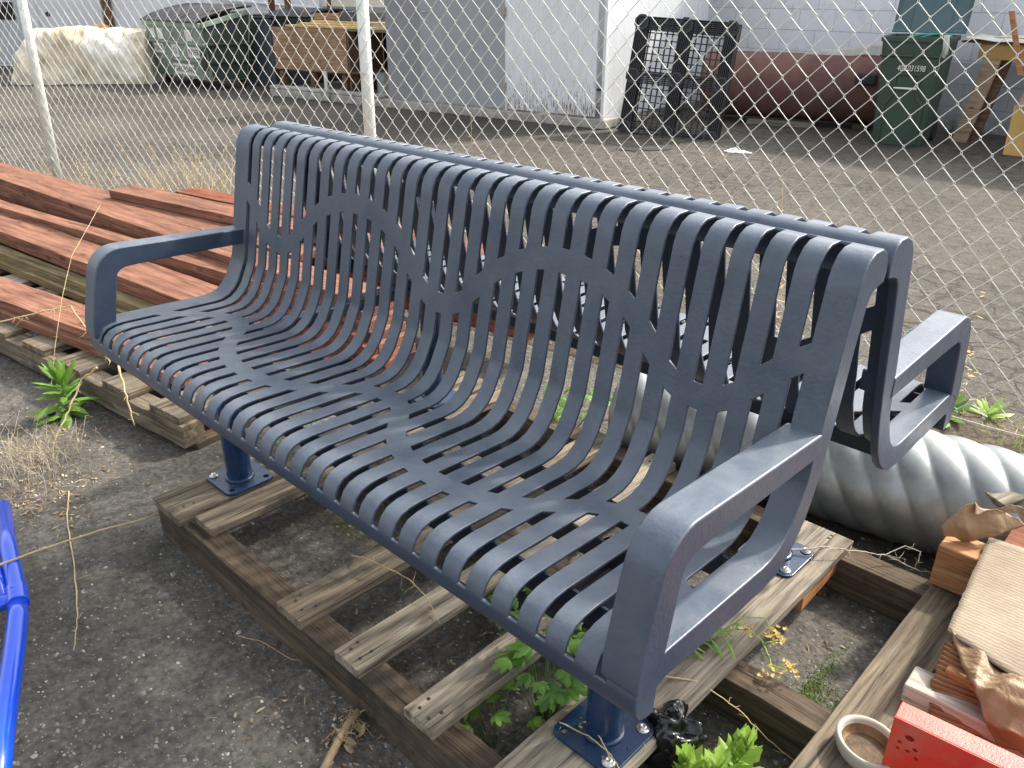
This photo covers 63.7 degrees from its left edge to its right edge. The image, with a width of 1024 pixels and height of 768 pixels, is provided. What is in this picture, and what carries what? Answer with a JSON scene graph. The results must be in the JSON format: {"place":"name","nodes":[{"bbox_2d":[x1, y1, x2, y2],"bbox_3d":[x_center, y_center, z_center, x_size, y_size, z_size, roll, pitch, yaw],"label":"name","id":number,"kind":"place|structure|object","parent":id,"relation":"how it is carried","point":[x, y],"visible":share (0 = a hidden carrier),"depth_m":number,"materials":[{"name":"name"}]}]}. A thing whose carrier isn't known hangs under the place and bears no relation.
{"place":"outdoors","nodes":[
{"label":"outdoors","id":0,"kind":"place"},
{"bbox_2d":[0,0,315,65],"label":"white building","id":1,"kind":"structure","parent":0,"point":[261,6],"depth_m":16.19,"materials":[{"name":"grey paint"}]},
{"bbox_2d":[0,2,15,19],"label":"window","id":2,"kind":"structure","parent":1,"relation":"in","point":[3,9],"depth_m":16.71,"materials":[{"name":"black glass"}]},
{"bbox_2d":[0,0,23,62],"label":"garage door","id":3,"kind":"structure","parent":1,"relation":"in","point":[7,25],"depth_m":16.95,"materials":[{"name":"grey paint"}]},
{"bbox_2d":[35,0,104,27],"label":"garage door","id":4,"kind":"structure","parent":1,"relation":"in","point":[78,3],"depth_m":16.30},
{"bbox_2d":[0,273,1012,767],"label":"pavement","id":5,"kind":"structure","parent":0,"point":[138,453],"depth_m":2.10,"materials":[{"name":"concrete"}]},
{"bbox_2d":[0,500,29,767],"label":"blue tube frame","id":6,"kind":"object","parent":5,"relation":"on","point":[14,596],"visible":1,"depth_m":1.92,"materials":[{"name":"paint"}]},
{"bbox_2d":[0,514,157,565],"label":"dry stalk","id":7,"kind":"object","parent":6,"relation":"on","point":[30,553],"visible":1,"depth_m":2.26,"materials":[{"name":"plant"}]},
{"bbox_2d":[0,410,86,505],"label":"dry grass tuft","id":8,"kind":"object","parent":5,"relation":"on","point":[12,465],"visible":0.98,"depth_m":2.72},
{"bbox_2d":[0,409,101,467],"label":"dry grass tuft","id":9,"kind":"object","parent":5,"relation":"on","point":[37,446],"visible":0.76,"depth_m":2.86,"materials":[{"name":"plant"}]},
{"bbox_2d":[28,358,98,427],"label":"weed plant","id":10,"kind":"object","parent":5,"relation":"on","point":[60,377],"visible":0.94,"depth_m":3.06,"materials":[{"name":"green plant"}]},
{"bbox_2d":[49,367,97,459],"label":"dry stalk","id":11,"kind":"object","parent":5,"relation":"on","point":[79,384],"visible":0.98,"depth_m":2.84,"materials":[{"name":"plant"}]},
{"bbox_2d":[63,491,84,650],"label":"dry stalk","id":12,"kind":"object","parent":5,"relation":"on","point":[77,618],"visible":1,"depth_m":2.29,"materials":[{"name":"plant"}]},
{"bbox_2d":[49,206,99,387],"bbox_3d":[-2.001,-0.478,3.832,0.052,0.321,1.727,-7,27,-16],"label":"dry stalk","id":13,"kind":"object","parent":5,"relation":"on","point":[65,283],"visible":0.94,"depth_m":3.53,"materials":[{"name":"plant"}]},
{"bbox_2d":[0,269,417,449],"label":"wooden pallet","id":14,"kind":"object","parent":5,"relation":"on","point":[166,418],"visible":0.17,"depth_m":3.13,"materials":[{"name":"brown wood"}]},
{"bbox_2d":[0,307,206,387],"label":"lumber board","id":15,"kind":"object","parent":14,"relation":"on","point":[65,337],"visible":0.23,"depth_m":3.43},
{"bbox_2d":[0,277,177,357],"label":"lumber board","id":16,"kind":"object","parent":15,"relation":"on","point":[19,298],"visible":0.52,"depth_m":3.60,"materials":[{"name":"wood"}]},
{"bbox_2d":[0,306,110,363],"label":"dry stalk","id":17,"kind":"object","parent":16,"relation":"on","point":[50,310],"visible":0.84,"depth_m":3.40,"materials":[{"name":"plant"}]},
{"bbox_2d":[0,259,221,342],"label":"lumber board","id":18,"kind":"object","parent":14,"relation":"on","point":[53,285],"visible":0.2,"depth_m":4.04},
{"bbox_2d":[0,245,220,332],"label":"lumber board","id":19,"kind":"object","parent":18,"relation":"on","point":[127,301],"visible":0.52,"depth_m":4.01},
{"bbox_2d":[117,365,137,425],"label":"dry stalk","id":20,"kind":"object","parent":14,"relation":"on","point":[123,382],"visible":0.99,"depth_m":2.86,"materials":[{"name":"plant"}]},
{"bbox_2d":[0,244,343,366],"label":"lumber board","id":21,"kind":"object","parent":14,"relation":"on","point":[327,344],"visible":0.06,"depth_m":3.35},
{"bbox_2d":[0,243,270,330],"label":"lumber board","id":22,"kind":"object","parent":21,"relation":"on","point":[201,320],"visible":0.09,"depth_m":3.56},
{"bbox_2d":[0,237,167,304],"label":"lumber board","id":23,"kind":"object","parent":22,"relation":"on","point":[141,295],"visible":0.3,"depth_m":4.04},
{"bbox_2d":[0,213,217,302],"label":"lumber board","id":24,"kind":"object","parent":23,"relation":"on","point":[159,282],"visible":0.72,"depth_m":3.97,"materials":[{"name":"wood"}]},
{"bbox_2d":[350,351,397,370],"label":"lumber board","id":25,"kind":"object","parent":14,"relation":"on","point":[388,364],"visible":0.02,"depth_m":3.20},
{"bbox_2d":[300,328,378,355],"bbox_3d":[-1.966,-0.605,4.197,3.600,0.039,0.113,18,31,32],"label":"lumber board","id":26,"kind":"object","parent":25,"relation":"on","point":[360,350],"visible":0.03,"depth_m":3.26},
{"bbox_2d":[197,278,356,341],"bbox_3d":[-2.029,-0.659,4.223,3.600,0.039,0.113,18,31,32],"label":"lumber board","id":27,"kind":"object","parent":26,"relation":"on","point":[321,331],"visible":0.09,"depth_m":3.45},
{"bbox_2d":[0,201,345,322],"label":"lumber board","id":28,"kind":"object","parent":27,"relation":"on","point":[204,269],"visible":0.48,"depth_m":4.17,"materials":[{"name":"wood"}]},
{"bbox_2d":[394,343,415,352],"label":"lumber board","id":29,"kind":"object","parent":14,"relation":"on","point":[413,349],"visible":0.02,"depth_m":3.33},
{"bbox_2d":[365,331,404,352],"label":"lumber board","id":30,"kind":"object","parent":29,"relation":"on","point":[398,342],"visible":0.01,"depth_m":3.29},
{"bbox_2d":[0,196,405,339],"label":"lumber board","id":31,"kind":"object","parent":30,"relation":"on","point":[368,334],"visible":0.06,"depth_m":4.93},
{"bbox_2d":[0,190,392,330],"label":"lumber board","id":32,"kind":"object","parent":31,"relation":"on","point":[57,213],"visible":0.16,"depth_m":4.82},
{"bbox_2d":[0,184,393,319],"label":"lumber board","id":33,"kind":"object","parent":32,"relation":"on","point":[106,224],"visible":0.23,"depth_m":4.56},
{"bbox_2d":[0,162,315,261],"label":"lumber board","id":34,"kind":"object","parent":33,"relation":"on","point":[199,223],"visible":0.49,"depth_m":4.74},
{"bbox_2d":[0,167,379,300],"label":"lumber board","id":35,"kind":"object","parent":33,"relation":"on","point":[147,224],"visible":0.59,"depth_m":4.42,"materials":[{"name":"wood"}]},
{"bbox_2d":[405,302,533,340],"bbox_3d":[-1.163,-0.606,4.293,3.099,0.039,0.163,17,30,31],"label":"lumber board","id":36,"kind":"object","parent":14,"relation":"on","point":[510,333],"visible":0.01,"depth_m":3.54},
{"bbox_2d":[406,296,531,333],"bbox_3d":[-1.146,-0.636,4.266,3.102,0.039,0.163,17,30,31],"label":"lumber board","id":37,"kind":"object","parent":36,"relation":"on","point":[474,317],"visible":0.05,"depth_m":3.56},
{"bbox_2d":[301,261,392,286],"bbox_3d":[-1.128,-0.665,4.238,3.093,0.039,0.163,17,30,31],"label":"lumber board","id":38,"kind":"object","parent":37,"relation":"on","point":[364,278],"depth_m":3.91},
{"bbox_2d":[320,705,373,767],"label":"withered root","id":39,"kind":"object","parent":5,"relation":"on","point":[344,731],"visible":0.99,"depth_m":1.76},
{"bbox_2d":[461,679,545,750],"bbox_3d":[-0.039,0.729,1.732,0.177,0.127,0.177,-12,28,-24],"label":"leafy weed","id":40,"kind":"object","parent":5,"relation":"on","point":[499,716],"visible":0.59,"depth_m":1.73,"materials":[{"name":"green plant"}]},
{"bbox_2d":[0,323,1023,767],"bbox_3d":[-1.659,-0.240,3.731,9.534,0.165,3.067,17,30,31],"label":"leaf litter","id":41,"kind":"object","parent":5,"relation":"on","point":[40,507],"visible":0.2,"depth_m":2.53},
{"bbox_2d":[487,587,587,638],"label":"leafy weed","id":42,"kind":"object","parent":5,"relation":"on","point":[579,628],"visible":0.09,"depth_m":2.00,"materials":[{"name":"green plant"}]},
{"bbox_2d":[491,610,586,721],"bbox_3d":[0.071,0.638,1.768,0.244,0.262,0.233,12,28,23],"label":"leafy weed","id":43,"kind":"object","parent":5,"relation":"on","point":[519,653],"visible":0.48,"depth_m":1.71,"materials":[{"name":"green plant"}]},
{"bbox_2d":[152,371,961,767],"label":"wooden pallet","id":44,"kind":"object","parent":5,"relation":"on","point":[408,719],"visible":0.45,"depth_m":1.91,"materials":[{"name":"brown wood"}]},
{"bbox_2d":[350,554,439,622],"bbox_3d":[-0.277,0.485,2.027,0.353,0.054,0.082,20,32,36],"label":"dry vine","id":45,"kind":"object","parent":44,"relation":"on","point":[360,557],"visible":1,"depth_m":2.02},
{"bbox_2d":[85,121,970,767],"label":"double sided bench","id":46,"kind":"object","parent":44,"relation":"on","point":[639,605],"visible":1,"depth_m":1.61,"materials":[{"name":"metal"}]},
{"bbox_2d":[559,722,618,767],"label":"dry stalk","id":47,"kind":"object","parent":46,"relation":"on","point":[591,738],"visible":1,"depth_m":1.60,"materials":[{"name":"plant"}]},
{"bbox_2d":[665,676,793,760],"bbox_3d":[0.458,0.706,1.746,0.301,0.145,0.049,12,28,23],"label":"dry stalk","id":48,"kind":"object","parent":44,"relation":"on","point":[734,707],"visible":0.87,"depth_m":1.73,"materials":[{"name":"plant"}]},
{"bbox_2d":[688,617,799,677],"bbox_3d":[0.476,0.576,1.837,0.316,0.090,0.149,6,26,11],"label":"flowering weed","id":49,"kind":"object","parent":44,"relation":"on","point":[767,635],"visible":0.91,"depth_m":1.82,"materials":[{"name":"plant"}]},
{"bbox_2d":[791,544,931,572],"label":"dry twig","id":50,"kind":"object","parent":44,"relation":"on","point":[841,549],"visible":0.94,"depth_m":2.14,"materials":[{"name":"beige plant"}]},
{"bbox_2d":[835,714,889,767],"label":"ceramic dish","id":51,"kind":"object","parent":44,"relation":"on","point":[861,741],"visible":0.84,"depth_m":1.59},
{"bbox_2d":[882,702,1023,767],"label":"red steel channel","id":52,"kind":"object","parent":44,"relation":"on","point":[918,738],"visible":1,"depth_m":1.45,"materials":[{"name":"metal"}]},
{"bbox_2d":[929,536,984,595],"bbox_3d":[1.549,0.621,1.646,1.322,0.117,0.091,22,33,38],"label":"timber","id":53,"kind":"object","parent":44,"relation":"on","point":[955,562],"visible":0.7,"depth_m":1.99,"materials":[{"name":"brown wood"}]},
{"bbox_2d":[940,502,1023,541],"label":"torn paper","id":54,"kind":"object","parent":53,"relation":"on","point":[972,522],"visible":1,"depth_m":1.98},
{"bbox_2d":[998,504,1023,515],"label":"torn paper","id":55,"kind":"object","parent":54,"relation":"on","point":[1011,508],"visible":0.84,"depth_m":2.00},
{"bbox_2d":[947,538,1023,676],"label":"cardboard sheet","id":56,"kind":"object","parent":53,"relation":"on","point":[988,617],"visible":1,"depth_m":1.78,"materials":[{"name":"cardboard"}]},
{"bbox_2d":[952,629,1023,754],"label":"kraft paper","id":57,"kind":"object","parent":56,"relation":"hanging from","point":[1000,695],"visible":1,"depth_m":1.58,"materials":[{"name":"paper"}]},
{"bbox_2d":[1005,526,1023,547],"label":"timber","id":58,"kind":"object","parent":53,"relation":"on","point":[1015,537],"visible":0.12,"depth_m":2.02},
{"bbox_2d":[901,666,1023,757],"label":"pale plank","id":59,"kind":"object","parent":44,"relation":"on","point":[918,693],"visible":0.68,"depth_m":1.65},
{"bbox_2d":[928,641,999,746],"bbox_3d":[0.951,0.643,1.602,0.278,0.108,0.144,23,34,39],"label":"corrugated cardboard","id":60,"kind":"object","parent":44,"relation":"on","point":[941,680],"visible":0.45,"depth_m":1.66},
{"bbox_2d":[945,663,1005,693],"bbox_3d":[1.344,0.771,1.366,1.173,0.086,0.103,22,33,38],"label":"timber","id":61,"kind":"object","parent":44,"relation":"on","point":[955,674],"visible":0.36,"depth_m":1.66,"materials":[{"name":"brown wood"}]},
{"bbox_2d":[537,384,611,426],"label":"leafy weed","id":62,"kind":"object","parent":5,"relation":"on","point":[558,413],"visible":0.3,"depth_m":3.01,"materials":[{"name":"green plant"}]},
{"bbox_2d":[320,491,863,767],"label":"moss","id":63,"kind":"object","parent":5,"relation":"on","point":[804,686],"visible":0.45,"depth_m":1.93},
{"bbox_2d":[644,699,708,767],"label":"plastic bag","id":64,"kind":"object","parent":5,"relation":"on","point":[672,724],"visible":0.63,"depth_m":1.63,"materials":[{"name":"plastic"}]},
{"bbox_2d":[405,309,1023,453],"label":"soil strip","id":65,"kind":"object","parent":5,"relation":"on","point":[965,429],"visible":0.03,"depth_m":3.01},
{"bbox_2d":[28,124,124,189],"bbox_3d":[-2.935,-1.393,5.561,0.653,0.637,0.620,23,34,39],"label":"dry grass tuft","id":66,"kind":"object","parent":65,"relation":"on","point":[83,167],"visible":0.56,"depth_m":5.59,"materials":[{"name":"plant"}]},
{"bbox_2d":[108,129,235,192],"bbox_3d":[-2.026,-1.155,5.002,0.744,0.695,0.806,-4,26,-9],"label":"dry grass tuft","id":67,"kind":"object","parent":65,"relation":"on","point":[202,186],"visible":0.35,"depth_m":4.97,"materials":[{"name":"plant"}]},
{"bbox_2d":[0,0,1023,436],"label":"chain link fence","id":68,"kind":"object","parent":65,"relation":"on","point":[364,58],"visible":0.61,"depth_m":3.77,"materials":[{"name":"metal"}]},
{"bbox_2d":[406,311,1022,452],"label":"ground grass","id":69,"kind":"structure","parent":65,"relation":"on","point":[988,431],"depth_m":2.96,"materials":[{"name":"green plant"}]},
{"bbox_2d":[946,392,972,427],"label":"weed plant","id":70,"kind":"object","parent":65,"relation":"on","point":[958,404],"visible":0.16,"depth_m":3.10,"materials":[{"name":"green plant"}]},
{"bbox_2d":[960,350,976,414],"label":"tall weed","id":71,"kind":"object","parent":65,"relation":"on","point":[969,351],"visible":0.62,"depth_m":3.08,"materials":[{"name":"plant"}]},
{"bbox_2d":[969,397,1013,417],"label":"weed plant","id":72,"kind":"object","parent":65,"relation":"on","point":[984,408],"visible":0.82,"depth_m":3.12,"materials":[{"name":"green plant"}]},
{"bbox_2d":[671,723,762,767],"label":"weed plant","id":73,"kind":"object","parent":5,"relation":"on","point":[741,750],"visible":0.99,"depth_m":1.60,"materials":[{"name":"green plant"}]},
{"bbox_2d":[608,372,1023,554],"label":"corrugated pipe","id":74,"kind":"object","parent":5,"relation":"on","point":[924,488],"visible":0.36,"depth_m":2.27,"materials":[{"name":"metal"}]},
{"bbox_2d":[985,490,1023,507],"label":"grey board","id":75,"kind":"object","parent":74,"relation":"on","point":[999,500],"visible":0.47,"depth_m":2.12,"materials":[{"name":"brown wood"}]},
{"bbox_2d":[0,65,1023,421],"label":"ground","id":76,"kind":"structure","parent":0,"point":[922,195],"depth_m":7.69,"materials":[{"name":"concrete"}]},
{"bbox_2d":[11,25,164,84],"bbox_3d":[-7.332,-5.777,14.391,2.352,0.894,1.615,-3,26,-6],"label":"tarp heap","id":77,"kind":"object","parent":76,"relation":"on","point":[131,49],"visible":0.71,"depth_m":13.81,"materials":[{"name":"plastic"}]},
{"bbox_2d":[140,3,253,89],"bbox_3d":[-5.190,-5.637,13.704,2.069,1.247,1.011,23,34,39],"label":"dumpster","id":78,"kind":"object","parent":76,"relation":"on","point":[220,26],"visible":0.82,"depth_m":13.19,"materials":[{"name":"green metal"}]},
{"bbox_2d":[248,13,280,85],"bbox_3d":[-4.027,-5.717,14.069,0.840,1.090,0.992,14,29,26],"label":"trash cart","id":79,"kind":"object","parent":76,"relation":"on","point":[262,58],"visible":0.41,"depth_m":13.68,"materials":[{"name":"grey plastic"}]},
{"bbox_2d":[269,7,348,85],"bbox_3d":[-3.221,-5.519,13.537,0.920,1.195,1.022,18,31,32],"label":"trash cart","id":80,"kind":"object","parent":76,"relation":"on","point":[280,16],"visible":0.31,"depth_m":13.17,"materials":[{"name":"plastic"}]},
{"bbox_2d":[322,0,385,26],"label":"siding wall","id":81,"kind":"structure","parent":76,"relation":"on","point":[378,6],"depth_m":13.38,"materials":[{"name":"grey paint"}]},
{"bbox_2d":[270,80,694,129],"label":"concrete curb","id":82,"kind":"structure","parent":76,"relation":"on","point":[344,96],"depth_m":10.78,"materials":[{"name":"concrete"}]},
{"bbox_2d":[272,27,384,90],"bbox_3d":[-2.744,-5.006,12.626,1.550,0.840,0.930,17,30,31],"label":"plywood box","id":83,"kind":"object","parent":82,"relation":"on","point":[334,62],"visible":0.54,"depth_m":12.23,"materials":[{"name":"wood"}]},
{"bbox_2d":[285,24,385,29],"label":"loose board","id":84,"kind":"object","parent":83,"relation":"on","point":[335,27],"visible":0.67,"depth_m":11.87,"materials":[{"name":"yellow wood"}]},
{"bbox_2d":[298,22,370,26],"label":"loose board","id":85,"kind":"object","parent":84,"relation":"on","point":[325,24],"visible":0.81,"depth_m":12.04,"materials":[{"name":"yellow wood"}]},
{"bbox_2d":[311,20,384,24],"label":"loose board","id":86,"kind":"object","parent":85,"relation":"on","point":[342,22],"visible":0.51,"depth_m":11.96,"materials":[{"name":"yellow wood"}]},
{"bbox_2d":[313,13,338,20],"bbox_3d":[-2.689,-5.510,12.391,0.529,0.110,0.300,17,30,31],"label":"wooden crate","id":87,"kind":"object","parent":86,"relation":"on","point":[329,16],"visible":0.48,"depth_m":12.28,"materials":[{"name":"brown wood"}]},
{"bbox_2d":[338,11,384,21],"bbox_3d":[-2.183,-5.368,12.064,0.629,0.140,0.350,17,30,31],"label":"plastic crate","id":88,"kind":"object","parent":86,"relation":"on","point":[344,16],"visible":0.66,"depth_m":11.95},
{"bbox_2d":[346,27,387,91],"bbox_3d":[-1.784,-4.685,11.954,0.835,0.845,0.800,17,30,31],"label":"dark shelf","id":89,"kind":"object","parent":82,"relation":"on","point":[353,54],"visible":0.14,"depth_m":12.06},
{"bbox_2d":[376,72,389,95],"bbox_3d":[-1.798,-4.224,11.618,0.207,0.300,0.207,23,34,39],"label":"metal can","id":90,"kind":"object","parent":82,"relation":"on","point":[382,78],"visible":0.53,"depth_m":11.53,"materials":[{"name":"metal"}]},
{"bbox_2d":[384,0,709,118],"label":"storage shed","id":91,"kind":"structure","parent":82,"relation":"on","point":[616,41],"depth_m":10.01,"materials":[{"name":"grey paint"}]},
{"bbox_2d":[419,0,504,107],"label":"grey door","id":92,"kind":"structure","parent":91,"relation":"in","point":[496,23],"depth_m":10.33,"materials":[{"name":"paint"}]},
{"bbox_2d":[506,0,599,116],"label":"white door","id":93,"kind":"structure","parent":91,"relation":"in","point":[578,12],"depth_m":9.65,"materials":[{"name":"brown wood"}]},
{"bbox_2d":[597,0,604,88],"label":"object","id":94,"kind":"structure","parent":76,"relation":"on","point":[601,41],"depth_m":13.30,"materials":[{"name":"white"}]},
{"bbox_2d":[617,14,742,140],"bbox_3d":[1.820,-3.327,9.051,1.160,1.270,0.162,16,19,24],"label":"plastic pallet","id":95,"kind":"object","parent":76,"relation":"on","point":[690,27],"visible":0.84,"depth_m":9.01,"materials":[{"name":"plastic"}]},
{"bbox_2d":[775,185,786,331],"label":"tall weed","id":96,"kind":"object","parent":76,"relation":"on","point":[782,278],"visible":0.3,"depth_m":3.59,"materials":[{"name":"plant"}]},
{"bbox_2d":[700,50,881,129],"bbox_3d":[3.473,-3.563,9.947,2.320,0.800,0.750,13,28,24],"label":"steel tank","id":97,"kind":"object","parent":76,"relation":"on","point":[830,95],"visible":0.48,"depth_m":9.68,"materials":[{"name":"brown metal"}]},
{"bbox_2d":[805,43,882,55],"bbox_3d":[3.987,-3.889,9.643,1.835,0.085,0.388,4,25,28],"label":"board","id":98,"kind":"object","parent":97,"relation":"on","point":[859,50],"visible":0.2,"depth_m":9.49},
{"bbox_2d":[855,72,877,84],"bbox_3d":[3.995,-3.439,9.288,0.220,0.120,0.220,13,28,24],"label":"black box","id":99,"kind":"object","parent":97,"relation":"in","point":[870,79],"visible":0.93,"depth_m":9.20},
{"bbox_2d":[871,0,974,146],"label":"trash bin","id":100,"kind":"object","parent":76,"relation":"on","point":[909,50],"visible":0.96,"depth_m":8.52,"materials":[{"name":"green plastic"}]},
{"bbox_2d":[907,33,952,37],"bbox_3d":[4.215,-3.527,8.495,0.568,0.171,0.372,16,30,30],"label":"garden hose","id":101,"kind":"object","parent":100,"relation":"in","point":[928,34],"visible":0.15,"depth_m":8.53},
{"bbox_2d":[935,35,949,74],"bbox_3d":[4.238,-3.226,8.109,0.071,0.383,0.114,4,26,9],"label":"rag","id":102,"kind":"object","parent":100,"relation":"hanging from","point":[944,54],"visible":0.94,"depth_m":8.04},
{"bbox_2d":[951,37,1023,142],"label":"sawhorse","id":103,"kind":"object","parent":76,"relation":"on","point":[1000,55],"visible":0.81,"depth_m":8.57,"materials":[{"name":"wood"}]},
{"bbox_2d":[966,34,1023,42],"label":"folded sheet","id":104,"kind":"object","parent":103,"relation":"on","point":[992,38],"visible":0.81,"depth_m":8.37,"materials":[{"name":"beige plastic"}]},
{"bbox_2d":[1009,11,1023,75],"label":"wooden stake","id":105,"kind":"object","parent":103,"relation":"on","point":[1015,37],"visible":1,"depth_m":8.03,"materials":[{"name":"brown wood"}]},
{"bbox_2d":[1003,105,1023,156],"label":"ochre panel","id":106,"kind":"object","parent":76,"relation":"on","point":[1016,127],"visible":0.98,"depth_m":8.06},
{"bbox_2d":[616,147,671,150],"bbox_3d":[1.316,-2.397,8.392,0.658,0.019,0.174,-2,26,-4],"label":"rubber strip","id":107,"kind":"object","parent":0,"point":[642,149],"visible":0.87,"depth_m":8.37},
{"bbox_2d":[704,0,1023,135],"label":"block wall","id":108,"kind":"structure","parent":0,"point":[869,32],"depth_m":10.11,"materials":[{"name":"concrete"}]},
{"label":"lumber board","id":109,"kind":"object","parent":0,"visible":0},
{"bbox_2d":[109,185,383,249],"bbox_3d":[-1.107,-0.785,4.121,2.850,0.046,0.173,16,30,30],"label":"lumber board","id":110,"kind":"object","parent":109,"relation":"on","point":[191,205],"visible":0.37,"depth_m":4.51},
{"bbox_2d":[176,187,483,254],"bbox_3d":[-0.996,-0.848,4.258,2.200,0.042,0.142,17,30,31],"label":"lumber board","id":111,"kind":"object","parent":109,"relation":"on","point":[216,196],"visible":0.21,"depth_m":4.64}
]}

